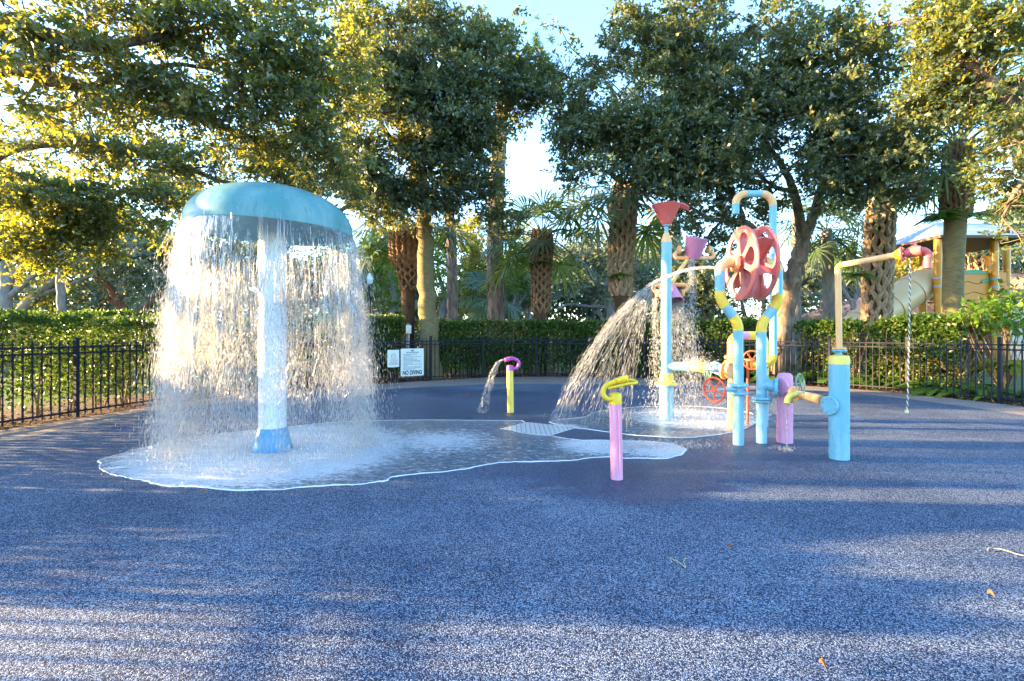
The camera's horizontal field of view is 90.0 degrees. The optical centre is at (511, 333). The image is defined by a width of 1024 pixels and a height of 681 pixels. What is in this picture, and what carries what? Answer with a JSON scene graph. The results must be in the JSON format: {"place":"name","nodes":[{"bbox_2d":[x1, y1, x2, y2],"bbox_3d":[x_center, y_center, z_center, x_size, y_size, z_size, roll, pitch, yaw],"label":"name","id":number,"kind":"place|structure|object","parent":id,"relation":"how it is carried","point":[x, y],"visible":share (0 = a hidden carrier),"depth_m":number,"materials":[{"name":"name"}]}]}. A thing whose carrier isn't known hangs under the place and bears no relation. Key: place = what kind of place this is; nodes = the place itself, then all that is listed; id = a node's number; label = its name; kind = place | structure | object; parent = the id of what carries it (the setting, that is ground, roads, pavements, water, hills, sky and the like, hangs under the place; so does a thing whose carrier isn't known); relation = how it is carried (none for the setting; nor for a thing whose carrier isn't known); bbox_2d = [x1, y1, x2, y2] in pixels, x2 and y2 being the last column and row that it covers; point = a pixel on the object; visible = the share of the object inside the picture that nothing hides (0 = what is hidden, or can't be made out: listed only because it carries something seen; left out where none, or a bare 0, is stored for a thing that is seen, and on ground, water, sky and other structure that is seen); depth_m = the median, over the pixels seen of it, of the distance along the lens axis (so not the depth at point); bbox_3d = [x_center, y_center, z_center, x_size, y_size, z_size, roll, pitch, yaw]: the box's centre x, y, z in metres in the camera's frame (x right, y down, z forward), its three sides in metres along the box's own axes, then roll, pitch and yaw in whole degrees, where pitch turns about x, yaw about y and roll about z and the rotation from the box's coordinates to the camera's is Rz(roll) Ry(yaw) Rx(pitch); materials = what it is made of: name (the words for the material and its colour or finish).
{"place":"outdoors","nodes":[
{"label":"outdoors","id":0,"kind":"place"},
{"bbox_2d":[0,384,1023,680],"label":"splash pad","id":1,"kind":"object","parent":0,"point":[872,558],"visible":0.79,"depth_m":2.97,"materials":[{"name":"rubber"}]},
{"bbox_2d":[180,181,352,452],"bbox_3d":[-2.690,-0.166,5.750,1.735,2.931,1.736,0,0,0],"label":"mushroom shower","id":2,"kind":"object","parent":1,"relation":"on","point":[281,214],"visible":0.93,"depth_m":5.61,"materials":[{"name":"blue paint"}]},
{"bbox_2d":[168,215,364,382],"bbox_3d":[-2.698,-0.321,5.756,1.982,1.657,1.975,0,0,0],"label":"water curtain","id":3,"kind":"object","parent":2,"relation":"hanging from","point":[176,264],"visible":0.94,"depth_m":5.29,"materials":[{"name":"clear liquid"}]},
{"bbox_2d":[97,420,686,490],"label":"water","id":4,"kind":"structure","parent":1,"relation":"on","point":[325,454],"depth_m":5.48,"materials":[{"name":"liquid"}]},
{"bbox_2d":[504,357,520,412],"bbox_3d":[0.002,0.840,8.451,0.271,0.922,0.128,0,0,-8],"label":"water jet post","id":5,"kind":"object","parent":1,"relation":"on","point":[510,394],"visible":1,"depth_m":8.41,"materials":[{"name":"yellow paint"}]},
{"bbox_2d":[500,422,575,435],"bbox_3d":[0.361,1.294,7.003,0.784,0.012,0.690,0,0,36],"label":"drain grate","id":6,"kind":"object","parent":1,"relation":"on","point":[538,428],"visible":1,"depth_m":6.95,"materials":[{"name":"grey metal"}]},
{"bbox_2d":[600,375,637,480],"bbox_3d":[0.955,0.832,4.564,0.330,0.938,0.138,0,0,9],"label":"water jet post","id":7,"kind":"object","parent":1,"relation":"on","point":[614,399],"visible":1,"depth_m":4.53,"materials":[{"name":"pink paint"}]},
{"bbox_2d":[549,406,755,437],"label":"water","id":8,"kind":"structure","parent":1,"relation":"on","point":[686,420],"depth_m":7.45,"materials":[{"name":"liquid"}]},
{"bbox_2d":[651,201,726,419],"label":"bucket tower","id":9,"kind":"structure","parent":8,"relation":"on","point":[672,296],"depth_m":7.70,"materials":[{"name":"light blue paint"},{"name":"coral red paint"},{"name":"purple paint"}]},
{"bbox_2d":[703,225,782,445],"bbox_3d":[2.769,0.016,5.992,0.764,2.567,0.973,0,0,41],"label":"water wheel stand","id":10,"kind":"object","parent":1,"relation":"on","point":[751,263],"visible":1,"depth_m":5.97,"materials":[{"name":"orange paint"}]},
{"bbox_2d":[723,190,777,426],"bbox_3d":[3.297,-0.330,7.081,0.663,3.260,0.478,0,0,30],"label":"hooked supply pipe","id":11,"kind":"object","parent":1,"relation":"on","point":[769,197],"visible":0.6,"depth_m":6.99,"materials":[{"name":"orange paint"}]},
{"bbox_2d":[773,373,824,443],"bbox_3d":[3.267,0.884,5.921,0.430,0.832,0.876,0,0,17],"label":"pink spout","id":12,"kind":"object","parent":1,"relation":"on","point":[789,393],"visible":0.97,"depth_m":6.04,"materials":[{"name":"paint"}]},
{"bbox_2d":[819,658,825,668],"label":"dead leaf","id":13,"kind":"object","parent":1,"relation":"on","point":[822,660],"visible":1,"depth_m":1.97,"materials":[{"name":"orange plant"}]},
{"bbox_2d":[821,240,933,460],"bbox_3d":[3.596,0.206,5.096,0.251,2.188,0.913,0,0,-45],"label":"pull shower","id":14,"kind":"object","parent":1,"relation":"on","point":[835,404],"visible":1,"depth_m":5.25,"materials":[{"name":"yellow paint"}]},
{"bbox_2d":[905,257,910,412],"bbox_3d":[3.787,0.014,4.897,0.059,1.495,0.030,0,0,-9],"label":"pull rope","id":15,"kind":"object","parent":14,"relation":"hanging from","point":[908,368],"visible":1,"depth_m":4.90,"materials":[{"name":"fabric"}]},
{"bbox_2d":[987,547,1023,555],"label":"dry stem","id":16,"kind":"object","parent":1,"relation":"on","point":[1002,549],"visible":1,"depth_m":3.05,"materials":[{"name":"beige plant"}]},
{"bbox_2d":[0,377,1023,442],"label":"path","id":17,"kind":"structure","parent":0,"point":[16,433],"depth_m":11.13,"materials":[{"name":"speckled grey concrete granules"}]},
{"bbox_2d":[0,336,1023,425],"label":"fence","id":18,"kind":"object","parent":17,"relation":"on","point":[76,353],"visible":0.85,"depth_m":10.54,"materials":[{"name":"black metal"}]},
{"bbox_2d":[387,350,398,366],"bbox_3d":[-3.155,0.665,13.610,0.330,0.460,0.006,0,0,-36],"label":"notice sign","id":19,"kind":"object","parent":18,"relation":"attached to","point":[392,358],"visible":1,"depth_m":13.60,"materials":[{"name":"white"}]},
{"bbox_2d":[401,348,423,375],"bbox_3d":[-2.710,0.780,13.933,0.680,0.745,0.006,0,0,-36],"label":"rules sign","id":20,"kind":"object","parent":18,"relation":"attached to","point":[412,362],"visible":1,"depth_m":13.93,"materials":[{"name":"white"}]},
{"bbox_2d":[0,371,1023,429],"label":"mulch bed","id":21,"kind":"object","parent":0,"point":[46,407],"visible":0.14,"depth_m":10.65,"materials":[{"name":"brown plant"}]},
{"bbox_2d":[0,306,366,415],"bbox_3d":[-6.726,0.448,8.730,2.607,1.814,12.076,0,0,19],"label":"hedge","id":22,"kind":"object","parent":21,"relation":"on","point":[29,323],"visible":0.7,"depth_m":9.53,"materials":[{"name":"green plant"}]},
{"bbox_2d":[0,0,398,223],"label":"oak tree","id":23,"kind":"object","parent":21,"relation":"on","point":[275,77],"visible":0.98,"depth_m":6.51,"materials":[{"name":"green plant"}]},
{"bbox_2d":[315,310,405,381],"bbox_3d":[-4.263,0.344,14.535,2.571,2.021,1.358,0,0,-34],"label":"hedge","id":24,"kind":"object","parent":21,"relation":"on","point":[379,326],"visible":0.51,"depth_m":14.35,"materials":[{"name":"green plant"}]},
{"bbox_2d":[406,323,411,379],"bbox_3d":[-2.980,0.530,14.706,0.195,1.642,0.159,0,0,0],"label":"outlet post","id":25,"kind":"object","parent":21,"relation":"on","point":[408,329],"visible":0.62,"depth_m":14.68,"materials":[{"name":"grey metal"}]},
{"bbox_2d":[341,166,482,348],"bbox_3d":[-3.154,-1.882,16.268,4.704,6.464,4.635,0,0,0],"label":"palm tree","id":26,"kind":"object","parent":21,"relation":"on","point":[401,250],"visible":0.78,"depth_m":15.99,"materials":[{"name":"green plant"}]},
{"bbox_2d":[322,0,564,379],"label":"oak tree","id":27,"kind":"object","parent":21,"relation":"on","point":[426,108],"visible":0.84,"depth_m":12.76,"materials":[{"name":"green plant"}]},
{"bbox_2d":[415,316,588,377],"bbox_3d":[-0.196,0.400,16.155,5.664,1.909,1.705,0,0,-14],"label":"hedge","id":28,"kind":"object","parent":21,"relation":"on","point":[514,329],"visible":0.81,"depth_m":16.07,"materials":[{"name":"green plant"}]},
{"bbox_2d":[472,187,610,372],"bbox_3d":[1.077,-1.879,16.933,5.033,6.462,4.200,0,0,0],"label":"palm tree","id":29,"kind":"object","parent":21,"relation":"on","point":[541,248],"visible":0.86,"depth_m":16.79,"materials":[{"name":"green plant"}]},
{"bbox_2d":[523,260,557,267],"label":"fern","id":30,"kind":"object","parent":29,"relation":"attached to","point":[543,261],"visible":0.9,"depth_m":16.62,"materials":[{"name":"green plant"}]},
{"bbox_2d":[527,114,714,376],"bbox_3d":[3.398,-2.917,15.878,5.602,8.551,5.964,0,0,-41],"label":"palm tree","id":31,"kind":"object","parent":21,"relation":"on","point":[622,223],"visible":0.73,"depth_m":15.65,"materials":[{"name":"green plant"}]},
{"bbox_2d":[600,272,635,282],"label":"fern","id":32,"kind":"object","parent":31,"relation":"attached to","point":[619,275],"visible":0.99,"depth_m":15.40,"materials":[{"name":"green plant"}]},
{"bbox_2d":[584,317,706,377],"bbox_3d":[4.044,0.408,15.997,3.886,1.894,1.319,0,0,18],"label":"hedge","id":33,"kind":"object","parent":21,"relation":"on","point":[605,330],"visible":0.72,"depth_m":15.66,"materials":[{"name":"green plant"}]},
{"bbox_2d":[647,370,681,377],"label":"fern","id":34,"kind":"object","parent":21,"relation":"on","point":[673,372],"visible":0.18,"depth_m":15.14,"materials":[{"name":"green plant"}]},
{"bbox_2d":[695,372,715,379],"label":"fern","id":35,"kind":"object","parent":21,"relation":"on","point":[702,374],"visible":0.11,"depth_m":14.70,"materials":[{"name":"green plant"}]},
{"bbox_2d":[691,316,759,380],"bbox_3d":[6.284,0.404,15.026,2.263,1.901,1.424,0,0,25],"label":"hedge","id":36,"kind":"object","parent":21,"relation":"on","point":[716,329],"visible":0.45,"depth_m":14.87,"materials":[{"name":"green plant"}]},
{"bbox_2d":[749,370,803,382],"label":"fern","id":37,"kind":"object","parent":21,"relation":"on","point":[754,378],"visible":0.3,"depth_m":13.54,"materials":[{"name":"green plant"}]},
{"bbox_2d":[793,372,822,384],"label":"fern","id":38,"kind":"object","parent":21,"relation":"on","point":[809,375],"visible":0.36,"depth_m":13.05,"materials":[{"name":"green plant"}]},
{"bbox_2d":[797,371,827,382],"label":"fern","id":39,"kind":"object","parent":21,"relation":"on","point":[821,375],"visible":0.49,"depth_m":13.09,"materials":[{"name":"green plant"}]},
{"bbox_2d":[792,316,869,385],"bbox_3d":[8.470,0.438,13.636,1.849,1.835,1.598,0,0,25],"label":"hedge","id":40,"kind":"object","parent":21,"relation":"on","point":[826,328],"visible":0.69,"depth_m":13.45,"materials":[{"name":"green plant"}]},
{"bbox_2d":[821,372,883,389],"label":"fern","id":41,"kind":"object","parent":21,"relation":"on","point":[856,379],"visible":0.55,"depth_m":12.26,"materials":[{"name":"green plant"}]},
{"bbox_2d":[862,375,912,387],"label":"fern","id":42,"kind":"object","parent":21,"relation":"on","point":[882,382],"visible":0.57,"depth_m":12.13,"materials":[{"name":"green plant"}]},
{"bbox_2d":[883,377,937,394],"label":"fern","id":43,"kind":"object","parent":21,"relation":"on","point":[896,382],"visible":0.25,"depth_m":11.81,"materials":[{"name":"green plant"}]},
{"bbox_2d":[863,311,996,393],"bbox_3d":[9.617,0.413,11.943,1.392,1.885,2.662,0,0,-25],"label":"hedge","id":44,"kind":"object","parent":21,"relation":"on","point":[935,327],"visible":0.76,"depth_m":11.63,"materials":[{"name":"green plant"}]},
{"bbox_2d":[895,377,970,398],"bbox_3d":[9.007,1.155,10.834,1.474,0.408,1.356,0,0,27],"label":"fern","id":45,"kind":"object","parent":21,"relation":"on","point":[922,389],"visible":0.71,"depth_m":10.84,"materials":[{"name":"green plant"}]},
{"bbox_2d":[867,57,1023,383],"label":"palm tree","id":46,"kind":"object","parent":21,"relation":"on","point":[954,250],"visible":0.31,"depth_m":12.41,"materials":[{"name":"green plant"}]},
{"bbox_2d":[909,206,980,228],"bbox_3d":[10.358,-2.778,12.233,1.335,0.356,1.514,0,0,0],"label":"fern","id":47,"kind":"object","parent":46,"relation":"attached to","point":[937,217],"visible":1,"depth_m":12.22,"materials":[{"name":"green plant"}]},
{"bbox_2d":[965,210,1001,220],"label":"fern","id":48,"kind":"object","parent":46,"relation":"attached to","point":[981,212],"visible":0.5,"depth_m":12.34,"materials":[{"name":"green plant"}]},
{"bbox_2d":[925,380,1023,399],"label":"fern","id":49,"kind":"object","parent":21,"relation":"on","point":[972,389],"visible":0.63,"depth_m":10.40,"materials":[{"name":"green plant"}]},
{"bbox_2d":[941,275,1023,395],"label":"broadleaf shrub","id":50,"kind":"object","parent":21,"relation":"on","point":[990,314],"visible":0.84,"depth_m":10.79,"materials":[{"name":"green plant"}]},
{"bbox_2d":[967,394,1016,400],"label":"fern","id":51,"kind":"object","parent":21,"relation":"on","point":[987,398],"visible":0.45,"depth_m":9.88,"materials":[{"name":"green plant"}]},
{"bbox_2d":[963,382,1023,398],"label":"fern","id":52,"kind":"object","parent":21,"relation":"on","point":[1011,389],"visible":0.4,"depth_m":10.21,"materials":[{"name":"green plant"}]},
{"bbox_2d":[964,357,1023,375],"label":"lime fern","id":53,"kind":"object","parent":21,"relation":"on","point":[1011,366],"visible":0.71,"depth_m":10.53,"materials":[{"name":"green plant"}]},
{"bbox_2d":[0,336,1023,406],"bbox_3d":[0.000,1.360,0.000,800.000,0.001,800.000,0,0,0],"label":"ground","id":54,"kind":"structure","parent":0,"point":[988,380],"depth_m":15.15,"materials":[{"name":"brown soil"}]},
{"bbox_2d":[0,252,101,377],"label":"oak tree","id":55,"kind":"object","parent":54,"relation":"on","point":[8,293],"visible":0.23,"depth_m":15.93,"materials":[{"name":"green plant"}]},
{"bbox_2d":[4,172,128,380],"bbox_3d":[-12.189,-1.465,13.884,2.446,5.633,2.574,0,0,0],"label":"slender tree","id":56,"kind":"object","parent":54,"relation":"on","point":[60,296],"visible":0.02,"depth_m":14.13,"materials":[{"name":"grey plant"}]},
{"bbox_2d":[13,236,126,373],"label":"oak tree","id":57,"kind":"object","parent":54,"relation":"on","point":[46,291],"visible":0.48,"depth_m":17.00,"materials":[{"name":"green plant"}]},
{"bbox_2d":[0,151,205,292],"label":"oak tree","id":58,"kind":"object","parent":54,"relation":"on","point":[68,215],"visible":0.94,"depth_m":10.71,"materials":[{"name":"green plant"}]},
{"bbox_2d":[65,214,222,371],"bbox_3d":[-13.586,-1.466,18.273,5.546,5.661,4.517,0,0,12],"label":"oak tree","id":59,"kind":"object","parent":54,"relation":"on","point":[157,274],"visible":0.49,"depth_m":17.83,"materials":[{"name":"green plant"}]},
{"bbox_2d":[109,233,225,316],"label":"palm tree","id":60,"kind":"object","parent":54,"relation":"on","point":[147,294],"visible":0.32,"depth_m":18.79,"materials":[{"name":"green plant"}]},
{"bbox_2d":[126,228,257,363],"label":"oak tree","id":61,"kind":"object","parent":54,"relation":"on","point":[219,249],"visible":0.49,"depth_m":21.53,"materials":[{"name":"green plant"}]},
{"bbox_2d":[213,241,334,328],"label":"oak tree","id":62,"kind":"object","parent":54,"relation":"on","point":[292,263],"visible":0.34,"depth_m":23.77,"materials":[{"name":"green plant"}]},
{"bbox_2d":[287,235,390,348],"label":"oak tree","id":63,"kind":"object","parent":54,"relation":"on","point":[321,303],"visible":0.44,"depth_m":25.46,"materials":[{"name":"green plant"}]},
{"bbox_2d":[366,271,372,313],"bbox_3d":[-6.946,-0.864,25.000,0.341,4.427,0.341,0,0,0],"label":"street lamp","id":64,"kind":"object","parent":54,"relation":"on","point":[369,279],"visible":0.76,"depth_m":24.94,"materials":[{"name":"black metal"}]},
{"bbox_2d":[346,217,400,330],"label":"pine tree","id":65,"kind":"object","parent":54,"relation":"on","point":[365,289],"visible":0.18,"depth_m":30.80,"materials":[{"name":"green plant"}]},
{"bbox_2d":[349,215,415,315],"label":"oak tree","id":66,"kind":"object","parent":54,"relation":"on","point":[393,301],"visible":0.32,"depth_m":26.69,"materials":[{"name":"green plant"}]},
{"bbox_2d":[416,225,470,318],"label":"oak tree","id":67,"kind":"object","parent":54,"relation":"on","point":[443,306],"visible":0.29,"depth_m":28.85,"materials":[{"name":"green plant"}]},
{"bbox_2d":[32,280,860,350],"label":"woodland trunks","id":68,"kind":"object","parent":54,"relation":"on","point":[120,282],"visible":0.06,"depth_m":35.51,"materials":[{"name":"brown plant"}]},
{"bbox_2d":[437,159,476,355],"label":"pine tree","id":69,"kind":"object","parent":54,"relation":"on","point":[452,303],"visible":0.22,"depth_m":20.34,"materials":[{"name":"green plant"}]},
{"bbox_2d":[443,209,486,348],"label":"oak tree","id":70,"kind":"object","parent":54,"relation":"on","point":[471,260],"visible":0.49,"depth_m":30.47,"materials":[{"name":"green leaf"},{"name":"grey bark"}]},
{"bbox_2d":[457,219,486,284],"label":"pine tree","id":71,"kind":"object","parent":54,"relation":"on","point":[465,221],"visible":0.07,"depth_m":33.63,"materials":[{"name":"green plant"}]},
{"bbox_2d":[390,0,570,370],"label":"pine tree","id":72,"kind":"object","parent":54,"relation":"on","point":[495,307],"visible":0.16,"depth_m":18.24,"materials":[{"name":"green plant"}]},
{"bbox_2d":[458,270,528,338],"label":"palm tree","id":73,"kind":"object","parent":54,"relation":"on","point":[475,286],"visible":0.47,"depth_m":24.58,"materials":[{"name":"green plant"}]},
{"bbox_2d":[0,155,1023,352],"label":"treeline","id":74,"kind":"object","parent":54,"relation":"on","point":[808,282],"visible":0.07,"depth_m":36.93,"materials":[{"name":"green plant"}]},
{"bbox_2d":[503,210,531,349],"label":"oak tree","id":75,"kind":"object","parent":54,"relation":"on","point":[525,288],"visible":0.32,"depth_m":29.53,"materials":[{"name":"green plant"}]},
{"bbox_2d":[508,254,530,320],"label":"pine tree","id":76,"kind":"object","parent":54,"relation":"on","point":[525,270],"visible":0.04,"depth_m":36.76,"materials":[{"name":"green plant"}]},
{"bbox_2d":[550,224,686,320],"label":"oak tree","id":77,"kind":"object","parent":54,"relation":"on","point":[603,296],"visible":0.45,"depth_m":25.73,"materials":[{"name":"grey plant"}]},
{"bbox_2d":[608,64,677,320],"bbox_3d":[7.811,-6.859,26.873,5.548,16.437,5.036,0,0,0],"label":"palm tree","id":78,"kind":"object","parent":54,"relation":"on","point":[674,238],"visible":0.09,"depth_m":26.86,"materials":[{"name":"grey plant"}]},
{"bbox_2d":[672,260,768,346],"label":"oak tree","id":79,"kind":"object","parent":54,"relation":"on","point":[703,286],"visible":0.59,"depth_m":23.45,"materials":[{"name":"green plant"}]},
{"bbox_2d":[537,0,988,378],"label":"oak tree","id":80,"kind":"object","parent":54,"relation":"on","point":[674,153],"visible":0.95,"depth_m":11.82,"materials":[{"name":"green plant"}]},
{"bbox_2d":[750,186,811,369],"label":"slender tree","id":81,"kind":"object","parent":54,"relation":"on","point":[798,313],"visible":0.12,"depth_m":18.82,"materials":[{"name":"grey plant"}]},
{"bbox_2d":[788,346,811,374],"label":"wall","id":82,"kind":"structure","parent":54,"relation":"on","point":[793,357],"depth_m":16.33,"materials":[{"name":"grey concrete"}]},
{"bbox_2d":[767,194,900,336],"bbox_3d":[11.790,-2.011,18.980,4.693,6.721,4.522,0,0,0],"label":"palm tree","id":83,"kind":"object","parent":54,"relation":"on","point":[830,244],"visible":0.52,"depth_m":18.83,"materials":[{"name":"green plant"}]},
{"bbox_2d":[801,254,900,347],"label":"oak tree","id":84,"kind":"object","parent":54,"relation":"on","point":[853,302],"visible":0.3,"depth_m":24.40,"materials":[{"name":"green plant"}]},
{"bbox_2d":[801,297,932,343],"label":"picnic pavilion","id":85,"kind":"structure","parent":54,"relation":"on","point":[814,315],"depth_m":29.99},
{"bbox_2d":[801,128,978,380],"bbox_3d":[10.385,-2.329,14.242,4.456,7.363,4.534,0,0,0],"label":"palm tree","id":86,"kind":"object","parent":54,"relation":"on","point":[877,300],"visible":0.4,"depth_m":14.05,"materials":[{"name":"brown plant"}]},
{"bbox_2d":[832,271,877,281],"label":"fern","id":87,"kind":"object","parent":86,"relation":"attached to","point":[852,275],"visible":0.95,"depth_m":13.83,"materials":[{"name":"green plant"}]},
{"bbox_2d":[837,0,1023,261],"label":"oak tree","id":88,"kind":"object","parent":54,"relation":"on","point":[987,31],"visible":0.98,"depth_m":9.49,"materials":[{"name":"green plant"}]},
{"bbox_2d":[859,249,1022,305],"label":"oak tree","id":89,"kind":"object","parent":54,"relation":"on","point":[900,263],"visible":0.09,"depth_m":29.66,"materials":[{"name":"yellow plant"}]},
{"bbox_2d":[927,269,1023,359],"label":"tiled house","id":90,"kind":"structure","parent":54,"relation":"on","point":[1020,282],"depth_m":25.91,"materials":[{"name":"paint"}]},
{"bbox_2d":[928,199,1023,365],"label":"palm tree","id":91,"kind":"object","parent":54,"relation":"on","point":[974,260],"visible":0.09,"depth_m":20.50,"materials":[{"name":"green plant"}]},
{"bbox_2d":[0,0,1023,320],"label":"sky","id":92,"kind":"structure","parent":0,"point":[583,18],"materials":[{"name":"white"}]},
{"bbox_2d":[505,273,559,348],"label":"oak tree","id":93,"kind":"object","parent":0,"point":[526,306],"visible":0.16,"depth_m":32.77,"materials":[{"name":"green plant"}]},
{"bbox_2d":[676,371,712,379],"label":"fern","id":94,"kind":"object","parent":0,"point":[686,373],"visible":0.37,"depth_m":14.95,"materials":[{"name":"green plant"}]},
{"bbox_2d":[823,223,1021,375],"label":"play tower","id":95,"kind":"structure","parent":0,"point":[926,285],"depth_m":16.44,"materials":[{"name":"yellow plastic"}]}
]}

